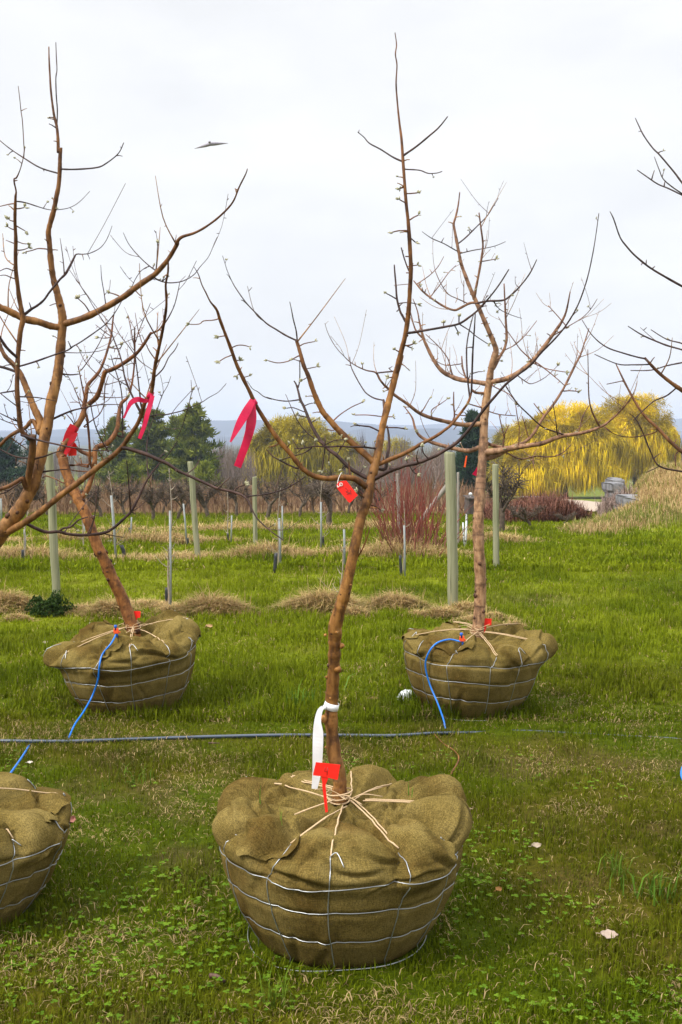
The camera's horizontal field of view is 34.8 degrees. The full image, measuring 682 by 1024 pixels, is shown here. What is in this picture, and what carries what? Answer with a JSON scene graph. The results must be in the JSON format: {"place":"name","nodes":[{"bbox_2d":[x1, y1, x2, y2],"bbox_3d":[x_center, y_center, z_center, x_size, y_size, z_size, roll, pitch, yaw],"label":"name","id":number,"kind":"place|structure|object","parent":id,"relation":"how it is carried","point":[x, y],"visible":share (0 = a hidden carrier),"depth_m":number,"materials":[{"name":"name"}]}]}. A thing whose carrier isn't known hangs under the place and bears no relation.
{"place":"outdoors","nodes":[
{"label":"outdoors","id":0,"kind":"place"},
{"bbox_2d":[194,141,226,148],"bbox_3d":[-1.880,-5.294,15.652,0.486,0.084,0.239,0,4,0],"label":"bird","id":1,"kind":"object","parent":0,"point":[209,143],"visible":1,"depth_m":15.68},
{"bbox_2d":[0,524,516,562],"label":"dry grass","id":2,"kind":"structure","parent":0,"point":[370,550],"depth_m":14.44,"materials":[{"name":"plant"}]},
{"bbox_2d":[0,560,534,629],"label":"dry grass","id":3,"kind":"structure","parent":0,"point":[319,601],"depth_m":9.68,"materials":[{"name":"plant"}]},
{"bbox_2d":[58,512,528,531],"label":"dry grass","id":4,"kind":"structure","parent":0,"point":[236,525],"depth_m":22.06,"materials":[{"name":"plant"}]},
{"bbox_2d":[0,445,681,1023],"bbox_3d":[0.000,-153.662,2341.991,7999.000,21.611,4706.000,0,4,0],"label":"ground","id":5,"kind":"structure","parent":0,"point":[526,743],"depth_m":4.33,"materials":[{"name":"plant"}]},
{"bbox_2d":[0,483,22,510],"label":"orchard tree","id":6,"kind":"object","parent":5,"relation":"on","point":[10,506],"visible":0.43,"depth_m":38.66,"materials":[{"name":"brown plant"}]},
{"bbox_2d":[0,437,26,495],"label":"pine tree","id":7,"kind":"object","parent":5,"relation":"on","point":[9,471],"visible":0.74,"depth_m":116.90,"materials":[{"name":"plant"}]},
{"bbox_2d":[10,745,29,772],"bbox_3d":[-1.459,1.115,4.812,0.037,0.339,1.870,-1,4,-10],"label":"drip tube","id":8,"kind":"object","parent":5,"relation":"on","point":[17,763],"visible":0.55,"depth_m":5.13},
{"bbox_2d":[12,481,44,514],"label":"orchard tree","id":9,"kind":"object","parent":5,"relation":"on","point":[17,487],"visible":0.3,"depth_m":35.00,"materials":[{"name":"brown plant"}]},
{"bbox_2d":[21,432,36,475],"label":"pine tree","id":10,"kind":"object","parent":5,"relation":"on","point":[26,451],"visible":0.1,"depth_m":189.37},
{"bbox_2d":[34,483,64,514],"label":"orchard tree","id":11,"kind":"object","parent":5,"relation":"on","point":[40,497],"visible":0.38,"depth_m":34.99,"materials":[{"name":"brown plant"}]},
{"bbox_2d":[24,589,77,617],"bbox_3d":[-2.550,0.798,9.692,0.496,0.232,0.374,-2,5,-28],"label":"ground weed","id":12,"kind":"object","parent":5,"relation":"on","point":[43,607],"visible":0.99,"depth_m":9.63,"materials":[{"name":"green plant"}]},
{"bbox_2d":[45,451,59,595],"bbox_3d":[-2.821,0.173,10.658,0.130,1.537,0.081,0,4,0],"label":"wooden post","id":13,"kind":"object","parent":5,"relation":"on","point":[52,525],"visible":0.66,"depth_m":10.63,"materials":[{"name":"wood"}]},
{"bbox_2d":[81,480,105,517],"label":"orchard tree","id":14,"kind":"object","parent":5,"relation":"on","point":[92,498],"visible":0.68,"depth_m":32.83,"materials":[{"name":"brown plant"}]},
{"bbox_2d":[110,495,116,558],"bbox_3d":[-2.962,0.244,14.188,0.086,0.923,0.031,0,4,0],"label":"metal stake","id":15,"kind":"object","parent":5,"relation":"on","point":[113,524],"visible":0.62,"depth_m":14.18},
{"bbox_2d":[101,471,126,544],"bbox_3d":[-2.968,0.063,14.319,0.356,1.228,0.182,-1,4,-17],"label":"young tree","id":16,"kind":"object","parent":5,"relation":"on","point":[114,512],"visible":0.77,"depth_m":14.32,"materials":[{"name":"grey plant"}]},
{"bbox_2d":[92,414,140,484],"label":"pine tree","id":17,"kind":"object","parent":5,"relation":"on","point":[102,473],"visible":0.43,"depth_m":131.00,"materials":[{"name":"plant"}]},
{"bbox_2d":[41,303,200,714],"bbox_3d":[-1.279,-0.040,6.415,0.882,2.451,0.884,3,5,41],"label":"apple tree","id":18,"kind":"object","parent":5,"relation":"on","point":[150,661],"visible":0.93,"depth_m":6.28,"materials":[{"name":"orange plant"}]},
{"bbox_2d":[62,424,78,456],"bbox_3d":[-1.609,-0.417,6.442,0.118,0.212,0.058,0,4,0],"label":"flagging ribbon","id":19,"kind":"object","parent":18,"relation":"attached to","point":[71,433],"visible":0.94,"depth_m":6.42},
{"bbox_2d":[68,442,76,455],"bbox_3d":[-1.596,-0.420,6.445,0.052,0.176,0.042,0,4,0],"label":"hanging tag","id":20,"kind":"object","parent":18,"relation":"hanging from","point":[72,451],"visible":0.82,"depth_m":6.47,"materials":[{"name":"red plastic"}]},
{"bbox_2d":[68,625,119,736],"bbox_3d":[-1.399,0.924,5.954,0.134,0.555,0.466,2,4,26],"label":"drip tube","id":21,"kind":"object","parent":18,"relation":"attached to","point":[116,631],"visible":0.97,"depth_m":6.06,"materials":[{"name":"blue plastic"}]},
{"bbox_2d":[100,476,142,514],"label":"orchard tree","id":22,"kind":"object","parent":5,"relation":"on","point":[116,496],"visible":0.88,"depth_m":35.52,"materials":[{"name":"brown plant"}]},
{"bbox_2d":[100,762,157,789],"bbox_3d":[-0.946,1.205,5.004,0.255,0.100,0.300,0,4,0],"label":"grass tuft","id":23,"kind":"object","parent":5,"relation":"on","point":[132,777],"visible":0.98,"depth_m":5.00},
{"bbox_2d":[110,458,156,492],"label":"pine tree","id":24,"kind":"object","parent":5,"relation":"on","point":[133,469],"visible":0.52,"depth_m":95.39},
{"bbox_2d":[114,407,183,487],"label":"pine tree","id":25,"kind":"object","parent":5,"relation":"on","point":[159,433],"visible":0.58,"depth_m":126.72,"materials":[{"name":"plant"}]},
{"bbox_2d":[132,481,165,519],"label":"orchard tree","id":26,"kind":"object","parent":5,"relation":"on","point":[157,494],"visible":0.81,"depth_m":28.56,"materials":[{"name":"brown plant"}]},
{"bbox_2d":[0,42,304,926],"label":"apple tree","id":27,"kind":"object","parent":5,"relation":"on","point":[34,828],"visible":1,"depth_m":3.53,"materials":[{"name":"beige plant"}]},
{"bbox_2d":[123,392,154,438],"bbox_3d":[-0.617,-0.298,3.335,0.095,0.149,0.044,0,4,0],"label":"flagging ribbon","id":28,"kind":"object","parent":27,"relation":"attached to","point":[149,400],"visible":1,"depth_m":3.32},
{"bbox_2d":[142,480,183,512],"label":"orchard tree","id":29,"kind":"object","parent":5,"relation":"on","point":[165,503],"visible":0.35,"depth_m":37.50,"materials":[{"name":"brown plant"}]},
{"bbox_2d":[156,470,177,604],"bbox_3d":[-1.590,0.265,9.907,0.220,1.328,0.135,0,4,0],"label":"young tree","id":30,"kind":"object","parent":5,"relation":"on","point":[168,566],"visible":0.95,"depth_m":9.94,"materials":[{"name":"grey plant"}]},
{"bbox_2d":[155,413,184,484],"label":"pine tree","id":31,"kind":"object","parent":5,"relation":"on","point":[173,420],"visible":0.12,"depth_m":138.92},
{"bbox_2d":[169,511,171,604],"bbox_3d":[-1.543,0.470,9.848,0.024,0.965,0.020,0,4,0],"label":"metal stake","id":32,"kind":"object","parent":5,"relation":"on","point":[170,550],"visible":0.79,"depth_m":9.84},
{"bbox_2d":[158,480,203,518],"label":"orchard tree","id":33,"kind":"object","parent":5,"relation":"on","point":[181,496],"visible":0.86,"depth_m":28.66,"materials":[{"name":"brown plant"}]},
{"bbox_2d":[183,504,186,543],"bbox_3d":[-2.450,0.220,17.108,0.075,0.704,0.027,0,4,0],"label":"metal stake","id":34,"kind":"object","parent":5,"relation":"on","point":[185,523],"visible":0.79,"depth_m":17.09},
{"bbox_2d":[172,476,210,507],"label":"orchard tree","id":35,"kind":"object","parent":5,"relation":"on","point":[189,494],"visible":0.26,"depth_m":37.57,"materials":[{"name":"brown plant"}]},
{"bbox_2d":[187,461,200,556],"bbox_3d":[-1.925,0.037,14.275,0.161,1.401,0.078,0,4,0],"label":"wooden post","id":36,"kind":"object","parent":5,"relation":"on","point":[192,486],"visible":0.86,"depth_m":14.24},
{"bbox_2d":[158,401,230,482],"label":"pine tree","id":37,"kind":"object","parent":5,"relation":"on","point":[192,444],"visible":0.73,"depth_m":120.83,"materials":[{"name":"plant"}]},
{"bbox_2d":[181,476,226,515],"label":"orchard tree","id":38,"kind":"object","parent":5,"relation":"on","point":[200,498],"visible":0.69,"depth_m":33.21,"materials":[{"name":"brown plant"}]},
{"bbox_2d":[185,459,223,489],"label":"pine tree","id":39,"kind":"object","parent":5,"relation":"on","point":[204,469],"visible":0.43,"depth_m":97.48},
{"bbox_2d":[209,973,225,982],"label":"twig","id":40,"kind":"object","parent":5,"relation":"on","point":[211,975],"visible":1,"depth_m":3.16,"materials":[{"name":"wood"}]},
{"bbox_2d":[211,477,244,509],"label":"orchard tree","id":41,"kind":"object","parent":5,"relation":"on","point":[219,493],"visible":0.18,"depth_m":38.59,"materials":[{"name":"brown plant"}]},
{"bbox_2d":[222,479,243,515],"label":"orchard tree","id":42,"kind":"object","parent":5,"relation":"on","point":[231,486],"visible":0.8,"depth_m":34.80,"materials":[{"name":"brown plant"}]},
{"bbox_2d":[214,443,265,488],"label":"bare woodland","id":43,"kind":"object","parent":5,"relation":"on","point":[230,469],"visible":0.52,"depth_m":123.08,"materials":[{"name":"plant"}]},
{"bbox_2d":[228,475,251,512],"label":"orchard tree","id":44,"kind":"object","parent":5,"relation":"on","point":[246,491],"visible":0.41,"depth_m":39.45,"materials":[{"name":"brown plant"}]},
{"bbox_2d":[0,471,492,515],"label":"bare undergrowth","id":45,"kind":"object","parent":5,"relation":"on","point":[341,501],"visible":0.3,"depth_m":40.95,"materials":[{"name":"plant"}]},
{"bbox_2d":[252,476,257,544],"bbox_3d":[-1.336,0.031,16.901,0.079,1.172,0.072,0,4,0],"label":"wooden post","id":46,"kind":"object","parent":5,"relation":"on","point":[254,498],"visible":0.83,"depth_m":16.87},
{"bbox_2d":[249,474,290,517],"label":"orchard tree","id":47,"kind":"object","parent":5,"relation":"on","point":[275,495],"visible":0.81,"depth_m":31.78,"materials":[{"name":"brown plant"}]},
{"bbox_2d":[266,488,284,561],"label":"young tree","id":48,"kind":"object","parent":5,"relation":"on","point":[278,531],"visible":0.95,"depth_m":12.93,"materials":[{"name":"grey plant"}]},
{"bbox_2d":[273,553,277,572],"bbox_3d":[-0.743,0.576,12.267,0.058,0.234,0.043,0,4,0],"label":"trunk guard","id":49,"kind":"object","parent":5,"relation":"on","point":[275,562],"visible":0.96,"depth_m":12.25,"materials":[{"name":"black plastic"}]},
{"bbox_2d":[264,477,291,512],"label":"orchard tree","id":50,"kind":"object","parent":5,"relation":"on","point":[273,484],"visible":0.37,"depth_m":38.47,"materials":[{"name":"brown plant"}]},
{"bbox_2d":[278,518,280,561],"bbox_3d":[-0.735,0.392,13.085,0.039,0.639,0.026,0,4,0],"label":"metal stake","id":51,"kind":"object","parent":5,"relation":"on","point":[279,526],"visible":0.69,"depth_m":13.07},
{"bbox_2d":[6,517,555,544],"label":"dry grass","id":52,"kind":"structure","parent":5,"relation":"on","point":[175,537],"depth_m":17.59,"materials":[{"name":"plant"}]},
{"bbox_2d":[253,960,315,1014],"bbox_3d":[-0.176,1.319,3.050,0.136,0.129,0.218,-2,5,-28],"label":"grass tuft","id":53,"kind":"object","parent":5,"relation":"on","point":[274,994],"visible":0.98,"depth_m":3.04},
{"bbox_2d":[242,413,344,494],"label":"willow tree","id":54,"kind":"object","parent":5,"relation":"on","point":[286,431],"visible":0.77,"depth_m":136.84,"materials":[{"name":"plant"}]},
{"bbox_2d":[276,470,325,516],"bbox_3d":[-1.279,-0.580,33.908,1.693,1.667,1.014,0,4,0],"label":"orchard tree","id":55,"kind":"object","parent":5,"relation":"on","point":[304,501],"visible":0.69,"depth_m":33.84,"materials":[{"name":"brown plant"}]},
{"bbox_2d":[283,678,320,705],"bbox_3d":[-0.248,1.069,6.444,0.311,0.153,0.249,-3,5,-41],"label":"grass tuft","id":56,"kind":"object","parent":5,"relation":"on","point":[295,700],"visible":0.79,"depth_m":6.43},
{"bbox_2d":[291,475,330,513],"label":"orchard tree","id":57,"kind":"object","parent":5,"relation":"on","point":[313,510],"visible":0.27,"depth_m":37.18,"materials":[{"name":"brown plant"}]},
{"bbox_2d":[312,482,329,536],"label":"young tree","id":58,"kind":"object","parent":5,"relation":"on","point":[322,512],"visible":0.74,"depth_m":15.78,"materials":[{"name":"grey plant"}]},
{"bbox_2d":[320,502,321,547],"bbox_3d":[-0.286,0.229,15.629,0.029,0.746,0.027,2,4,22],"label":"metal stake","id":59,"kind":"object","parent":5,"relation":"on","point":[320,524],"visible":0.79,"depth_m":15.62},
{"bbox_2d":[303,467,339,525],"bbox_3d":[-0.389,-0.273,23.126,0.785,1.463,1.237,1,4,15],"label":"orchard tree","id":60,"kind":"object","parent":5,"relation":"on","point":[326,493],"visible":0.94,"depth_m":23.04,"materials":[{"name":"brown plant"}]},
{"bbox_2d":[213,430,444,493],"bbox_3d":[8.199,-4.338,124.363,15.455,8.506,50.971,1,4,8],"label":"bare woodland","id":61,"kind":"object","parent":5,"relation":"on","point":[439,469],"visible":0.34,"depth_m":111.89,"materials":[{"name":"plant"}]},
{"bbox_2d":[317,543,347,592],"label":"young tree","id":62,"kind":"object","parent":5,"relation":"on","point":[338,570],"visible":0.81,"depth_m":10.09,"materials":[{"name":"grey plant"}]},
{"bbox_2d":[0,561,681,722],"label":"grass","id":63,"kind":"structure","parent":5,"relation":"on","point":[646,690],"depth_m":8.22,"materials":[{"name":"plant"}]},
{"bbox_2d":[0,509,681,572],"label":"grass","id":64,"kind":"structure","parent":5,"relation":"on","point":[642,552],"depth_m":15.98,"materials":[{"name":"plant"}]},
{"bbox_2d":[0,749,681,1023],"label":"clover","id":65,"kind":"object","parent":5,"relation":"on","point":[598,921],"visible":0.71,"depth_m":3.34,"materials":[{"name":"green plant"}]},
{"bbox_2d":[0,730,681,742],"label":"irrigation hose","id":66,"kind":"object","parent":5,"relation":"on","point":[202,737],"visible":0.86,"depth_m":5.75,"materials":[{"name":"plastic"}]},
{"bbox_2d":[343,529,345,564],"bbox_3d":[0.039,0.453,12.887,0.031,0.496,0.026,0,4,0],"label":"metal stake","id":67,"kind":"object","parent":5,"relation":"on","point":[344,554],"visible":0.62,"depth_m":12.88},
{"bbox_2d":[14,442,681,488],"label":"bare woodland","id":68,"kind":"object","parent":5,"relation":"on","point":[57,474],"visible":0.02,"depth_m":255.06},
{"bbox_2d":[327,431,369,491],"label":"willow tree","id":69,"kind":"object","parent":5,"relation":"on","point":[346,451],"visible":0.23,"depth_m":162.71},
{"bbox_2d":[332,472,365,513],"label":"orchard tree","id":70,"kind":"object","parent":5,"relation":"on","point":[351,502],"visible":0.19,"depth_m":37.43,"materials":[{"name":"brown plant"}]},
{"bbox_2d":[348,480,381,501],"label":"orchard tree","id":71,"kind":"object","parent":5,"relation":"on","point":[360,488],"visible":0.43,"depth_m":32.02,"materials":[{"name":"brown plant"}]},
{"bbox_2d":[363,477,400,512],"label":"orchard tree","id":72,"kind":"object","parent":5,"relation":"on","point":[374,495],"visible":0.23,"depth_m":37.96,"materials":[{"name":"brown plant"}]},
{"bbox_2d":[185,33,598,971],"bbox_3d":[0.119,-0.057,3.417,1.145,2.844,0.895,0,4,0],"label":"apple tree","id":73,"kind":"object","parent":5,"relation":"on","point":[363,871],"visible":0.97,"depth_m":3.29,"materials":[{"name":"brown plant"}]},
{"bbox_2d":[230,399,257,467],"bbox_3d":[-0.294,-0.237,3.288,0.094,0.211,0.039,-1,4,-17],"label":"flagging ribbon","id":74,"kind":"object","parent":73,"relation":"attached to","point":[247,415],"visible":1,"depth_m":3.29,"materials":[{"name":"plastic"}]},
{"bbox_2d":[312,701,338,788],"bbox_3d":[-0.051,0.746,3.494,0.098,0.281,0.051,-2,5,-28],"label":"tape ribbon","id":75,"kind":"object","parent":73,"relation":"attached to","point":[317,742],"visible":0.92,"depth_m":3.46,"materials":[{"name":"plastic"}]},
{"bbox_2d":[313,762,339,811],"bbox_3d":[-0.044,0.846,3.344,0.084,0.158,0.006,0,4,0],"label":"plant label","id":76,"kind":"object","parent":73,"relation":"attached to","point":[325,771],"visible":1,"depth_m":3.34,"materials":[{"name":"red plastic"}]},
{"bbox_2d":[337,472,357,501],"bbox_3d":[0.019,-0.076,3.369,0.066,0.093,0.042,0,4,0],"label":"hanging tag","id":77,"kind":"object","parent":73,"relation":"hanging from","point":[347,491],"visible":1,"depth_m":3.35,"materials":[{"name":"red plastic"}]},
{"bbox_2d":[372,434,423,487],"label":"willow tree","id":78,"kind":"object","parent":5,"relation":"on","point":[395,444],"visible":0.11,"depth_m":203.58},
{"bbox_2d":[396,474,400,532],"bbox_3d":[0.890,0.004,16.835,0.080,1.194,0.052,0,4,0],"label":"wooden post","id":79,"kind":"object","parent":5,"relation":"on","point":[398,489],"visible":0.45,"depth_m":16.80,"materials":[{"name":"wood"}]},
{"bbox_2d":[403,525,405,575],"bbox_3d":[0.703,0.461,12.036,0.034,0.626,0.022,0,4,0],"label":"metal stake","id":80,"kind":"object","parent":5,"relation":"on","point":[404,550],"visible":0.79,"depth_m":12.03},
{"bbox_2d":[321,454,488,559],"bbox_3d":[1.019,-0.129,15.123,2.131,1.471,4.462,1,4,18],"label":"red stem shrub","id":81,"kind":"object","parent":5,"relation":"on","point":[418,530],"visible":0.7,"depth_m":15.01,"materials":[{"name":"plant"}]},
{"bbox_2d":[416,485,445,523],"bbox_3d":[1.508,-0.137,17.719,0.710,0.865,0.088,2,5,28],"label":"timber brace","id":82,"kind":"object","parent":5,"relation":"on","point":[442,492],"visible":0.31,"depth_m":17.65,"materials":[{"name":"wood"}]},
{"bbox_2d":[444,452,457,605],"bbox_3d":[0.999,0.229,9.848,0.139,1.553,0.097,0,4,0],"label":"wooden post","id":83,"kind":"object","parent":5,"relation":"on","point":[451,529],"visible":0.86,"depth_m":9.80,"materials":[{"name":"wood"}]},
{"bbox_2d":[457,472,458,543],"bbox_3d":[1.800,0.000,16.735,0.050,1.222,0.040,0,4,0],"label":"wooden post","id":84,"kind":"object","parent":5,"relation":"on","point":[458,506],"visible":0.73,"depth_m":16.71,"materials":[{"name":"wood"}]},
{"bbox_2d":[462,492,473,546],"bbox_3d":[1.945,0.143,16.446,0.186,0.875,0.184,-1,4,-20],"label":"nest box","id":85,"kind":"object","parent":5,"relation":"on","point":[469,498],"visible":0.88,"depth_m":16.42,"materials":[{"name":"white paint"}]},
{"bbox_2d":[455,409,489,490],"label":"pine tree","id":86,"kind":"object","parent":5,"relation":"on","point":[470,439],"visible":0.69,"depth_m":91.26,"materials":[{"name":"plant"}]},
{"bbox_2d":[325,181,641,720],"bbox_3d":[0.775,-0.373,6.293,1.728,3.100,0.817,0,4,0],"label":"apple tree","id":87,"kind":"object","parent":5,"relation":"on","point":[493,667],"visible":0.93,"depth_m":6.19,"materials":[{"name":"brown plant"}]},
{"bbox_2d":[425,633,465,727],"bbox_3d":[0.588,0.939,6.065,0.184,0.535,0.186,-3,5,-38],"label":"drip tube","id":88,"kind":"object","parent":87,"relation":"attached to","point":[462,639],"visible":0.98,"depth_m":6.05,"materials":[{"name":"blue plastic"}]},
{"bbox_2d":[484,618,491,631],"bbox_3d":[0.858,0.665,6.372,0.048,0.088,0.002,0,4,0],"label":"plant label","id":89,"kind":"object","parent":87,"relation":"attached to","point":[487,621],"visible":0.83,"depth_m":6.37,"materials":[{"name":"red plastic"}]},
{"bbox_2d":[492,464,498,566],"bbox_3d":[1.833,0.103,12.887,0.094,1.343,0.076,0,4,0],"label":"wooden post","id":90,"kind":"object","parent":5,"relation":"on","point":[495,475],"visible":0.87,"depth_m":12.85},
{"bbox_2d":[486,424,510,483],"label":"willow tree","id":91,"kind":"object","parent":5,"relation":"on","point":[495,441],"visible":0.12,"depth_m":170.46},
{"bbox_2d":[473,459,530,531],"bbox_3d":[3.184,-0.283,21.451,1.182,1.570,1.230,0,4,0],"label":"orchard tree","id":92,"kind":"object","parent":5,"relation":"on","point":[504,489],"visible":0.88,"depth_m":21.42,"materials":[{"name":"brown plant"}]},
{"bbox_2d":[507,504,546,524],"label":"orchard tree","id":93,"kind":"object","parent":5,"relation":"on","point":[516,514],"visible":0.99,"depth_m":23.81,"materials":[{"name":"plant"}]},
{"bbox_2d":[491,437,568,496],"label":"willow tree","id":94,"kind":"object","parent":5,"relation":"on","point":[548,483],"visible":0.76,"depth_m":143.40,"materials":[{"name":"plant"}]},
{"bbox_2d":[484,479,593,522],"bbox_3d":[5.335,-0.253,30.469,3.567,1.470,9.645,0,4,0],"label":"bramble thicket","id":95,"kind":"object","parent":5,"relation":"on","point":[556,504],"visible":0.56,"depth_m":28.57,"materials":[{"name":"plant"}]},
{"bbox_2d":[554,511,578,522],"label":"orchard tree","id":96,"kind":"object","parent":5,"relation":"on","point":[569,517],"visible":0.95,"depth_m":25.81,"materials":[{"name":"plant"}]},
{"bbox_2d":[497,398,638,498],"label":"willow tree","id":97,"kind":"object","parent":5,"relation":"on","point":[603,456],"visible":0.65,"depth_m":144.64,"materials":[{"name":"plant"}]},
{"bbox_2d":[598,929,617,938],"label":"fallen leaf","id":98,"kind":"object","parent":5,"relation":"on","point":[607,933],"visible":1,"depth_m":3.44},
{"bbox_2d":[593,483,638,517],"bbox_3d":[7.781,-0.251,31.053,1.701,1.536,11.343,1,4,12],"label":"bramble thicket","id":99,"kind":"object","parent":5,"relation":"on","point":[608,504],"visible":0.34,"depth_m":28.43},
{"bbox_2d":[552,459,681,534],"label":"dry grass","id":100,"kind":"structure","parent":5,"relation":"on","point":[647,490],"depth_m":22.83,"materials":[{"name":"plant"}]},
{"bbox_2d":[597,845,640,879],"bbox_3d":[1.007,1.253,3.943,0.145,0.134,0.170,2,5,28],"label":"grass tuft","id":101,"kind":"object","parent":5,"relation":"on","point":[620,870],"visible":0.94,"depth_m":3.95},
{"bbox_2d":[601,477,639,509],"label":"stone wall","id":102,"kind":"structure","parent":5,"relation":"on","point":[610,484],"depth_m":37.50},
{"bbox_2d":[582,118,681,472],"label":"apple tree","id":103,"kind":"object","parent":5,"relation":"on","point":[653,424],"visible":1,"depth_m":3.74,"materials":[{"name":"beige plant"}]},
{"bbox_2d":[600,390,681,483],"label":"willow tree","id":104,"kind":"object","parent":5,"relation":"on","point":[658,443],"visible":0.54,"depth_m":154.15,"materials":[{"name":"plant"}]},
{"bbox_2d":[609,865,681,905],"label":"grass tuft","id":105,"kind":"object","parent":5,"relation":"on","point":[652,890],"visible":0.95,"depth_m":3.77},
{"bbox_2d":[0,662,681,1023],"bbox_3d":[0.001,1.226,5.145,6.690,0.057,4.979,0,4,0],"label":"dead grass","id":106,"kind":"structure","parent":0,"point":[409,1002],"depth_m":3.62,"materials":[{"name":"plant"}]},
{"bbox_2d":[0,428,681,444],"bbox_3d":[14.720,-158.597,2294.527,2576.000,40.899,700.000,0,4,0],"label":"mountain ridge","id":107,"kind":"structure","parent":0,"point":[451,435],"depth_m":2155.50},
{"bbox_2d":[0,420,681,436],"bbox_3d":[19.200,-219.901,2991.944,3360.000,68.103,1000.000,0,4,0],"label":"mountain ridge","id":108,"kind":"structure","parent":0,"point":[225,428],"depth_m":2856.69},
{"bbox_2d":[0,418,681,431],"bbox_3d":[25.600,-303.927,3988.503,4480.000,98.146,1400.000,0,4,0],"label":"mountain ridge","id":109,"kind":"structure","parent":0,"point":[678,422],"depth_m":3893.28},
{"bbox_2d":[0,0,681,430],"label":"sky","id":110,"kind":"structure","parent":0,"point":[544,99],"materials":[{"name":"white"}]},
{"bbox_2d":[523,496,601,510],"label":"gravel track","id":111,"kind":"structure","parent":0,"point":[589,504],"depth_m":72.18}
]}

